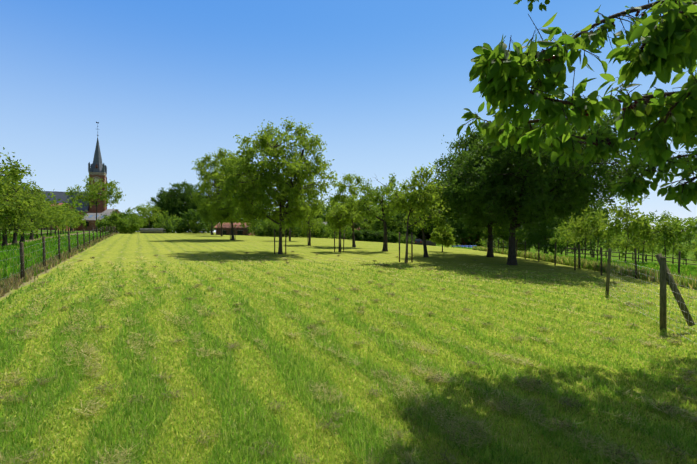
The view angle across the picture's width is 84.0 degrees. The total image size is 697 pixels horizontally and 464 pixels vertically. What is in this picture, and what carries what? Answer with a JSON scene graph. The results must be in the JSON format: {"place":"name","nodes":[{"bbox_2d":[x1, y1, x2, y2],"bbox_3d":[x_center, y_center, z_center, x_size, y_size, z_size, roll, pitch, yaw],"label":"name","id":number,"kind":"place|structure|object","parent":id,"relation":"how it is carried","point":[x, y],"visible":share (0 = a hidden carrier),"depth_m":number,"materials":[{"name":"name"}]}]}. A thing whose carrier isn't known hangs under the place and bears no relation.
{"place":"outdoors","nodes":[
{"label":"outdoors","id":0,"kind":"place"},
{"bbox_2d":[39,137,106,214],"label":"church slate roofs","id":1,"kind":"structure","parent":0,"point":[97,160],"depth_m":134.45,"materials":[{"name":"grey stone"}]},
{"bbox_2d":[136,203,165,224],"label":"light leaves","id":2,"kind":"object","parent":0,"point":[143,210],"visible":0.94,"depth_m":78.11,"materials":[{"name":"green plant"}]},
{"bbox_2d":[189,116,456,247],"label":"tree leaves","id":3,"kind":"object","parent":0,"point":[267,192],"visible":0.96,"depth_m":23.04,"materials":[{"name":"green plant"}]},
{"bbox_2d":[195,173,458,234],"bbox_3d":[-9.449,-3.015,45.777,6.642,6.634,55.119,0,0,-35],"label":"tree foliage","id":4,"kind":"object","parent":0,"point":[370,216],"visible":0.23,"depth_m":28.48,"materials":[{"name":"green plant"}]},
{"bbox_2d":[0,227,696,463],"bbox_3d":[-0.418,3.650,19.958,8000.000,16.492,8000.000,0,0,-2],"label":"terrain","id":5,"kind":"structure","parent":0,"point":[127,248],"depth_m":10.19,"materials":[{"name":"green plant"}]},
{"bbox_2d":[20,164,106,230],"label":"church tower","id":6,"kind":"structure","parent":5,"relation":"on","point":[101,208],"depth_m":135.70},
{"bbox_2d":[18,172,106,211],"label":"church stone trim","id":7,"kind":"structure","parent":6,"relation":"attached to","point":[96,173],"depth_m":135.41,"materials":[{"name":"beige stone"}]},
{"bbox_2d":[139,228,165,232],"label":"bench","id":8,"kind":"object","parent":5,"relation":"on","point":[151,230],"visible":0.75,"depth_m":68.99,"materials":[{"name":"grey wood"}]},
{"bbox_2d":[217,224,248,234],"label":"building wall","id":9,"kind":"structure","parent":5,"relation":"on","point":[234,230],"depth_m":66.42,"materials":[{"name":"grey"}]},
{"bbox_2d":[40,204,480,246],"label":"village brick walls","id":10,"kind":"structure","parent":5,"relation":"on","point":[91,224],"depth_m":115.77,"materials":[{"name":"brown brick"}]},
{"bbox_2d":[82,209,326,224],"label":"grey village roofs","id":11,"kind":"structure","parent":10,"relation":"on","point":[105,212],"depth_m":118.44,"materials":[{"name":"grey tile"}]},
{"bbox_2d":[51,203,359,229],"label":"orange village roofs","id":12,"kind":"structure","parent":10,"relation":"on","point":[226,224],"depth_m":70.12,"materials":[{"name":"orange tile"}]},
{"bbox_2d":[222,226,412,262],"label":"tree stakes","id":13,"kind":"object","parent":5,"relation":"on","point":[411,235],"visible":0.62,"depth_m":24.02,"materials":[{"name":"brown wood"}]},
{"bbox_2d":[0,156,696,264],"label":"vegetation","id":14,"kind":"object","parent":5,"relation":"on","point":[363,234],"depth_m":76.35,"materials":[{"name":"green plant"}]},
{"bbox_2d":[19,226,680,278],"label":"fence posts","id":15,"kind":"object","parent":5,"relation":"on","point":[22,267],"visible":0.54,"depth_m":16.98,"materials":[{"name":"brown wood"}]},
{"bbox_2d":[0,227,696,342],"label":"fence wire","id":16,"kind":"object","parent":15,"relation":"attached to","point":[493,245],"visible":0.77,"depth_m":9.32,"materials":[{"name":"grey metal"}]},
{"bbox_2d":[43,190,696,262],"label":"trees","id":17,"kind":"object","parent":5,"relation":"on","point":[124,225],"visible":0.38,"depth_m":62.09,"materials":[{"name":"green plant"}]},
{"bbox_2d":[149,108,657,264],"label":"trees","id":18,"kind":"object","parent":5,"relation":"on","point":[464,158],"depth_m":19.77,"materials":[{"name":"green plant"}]},
{"bbox_2d":[408,240,435,245],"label":"panel fence","id":19,"kind":"object","parent":5,"relation":"on","point":[429,243],"visible":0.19,"depth_m":92.53,"materials":[{"name":"grey wood"}]},
{"bbox_2d":[456,0,696,211],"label":"cherry tree","id":20,"kind":"object","parent":5,"relation":"on","point":[661,55],"depth_m":2.56,"materials":[{"name":"green plant"}]},
{"bbox_2d":[537,10,665,146],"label":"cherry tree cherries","id":21,"kind":"object","parent":20,"relation":"attached to","point":[635,102],"visible":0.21,"depth_m":2.72,"materials":[{"name":"green"}]},
{"bbox_2d":[513,0,691,11],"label":"leaves","id":22,"kind":"object","parent":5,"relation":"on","point":[541,6],"visible":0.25,"depth_m":7.61,"materials":[{"name":"green plant"}]},
{"bbox_2d":[565,247,696,264],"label":"rail fence","id":23,"kind":"object","parent":5,"relation":"on","point":[646,255],"visible":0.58,"depth_m":37.48,"materials":[{"name":"brown wood"}]},
{"bbox_2d":[578,244,694,329],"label":"fence posts","id":24,"kind":"object","parent":5,"relation":"on","point":[664,268],"visible":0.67,"depth_m":7.69,"materials":[{"name":"brown wood"}]},
{"bbox_2d":[0,147,696,262],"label":"trees","id":25,"kind":"object","parent":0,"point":[61,215],"visible":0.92,"depth_m":26.93,"materials":[{"name":"green plant"}]},
{"bbox_2d":[0,0,696,231],"label":"sky","id":26,"kind":"structure","parent":0,"point":[167,84],"materials":[{"name":"blue"}]},
{"bbox_2d":[453,245,475,247],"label":"solar panels","id":27,"kind":"object","parent":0,"point":[471,246],"visible":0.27,"depth_m":81.97,"materials":[{"name":"blue glass"}]}
]}

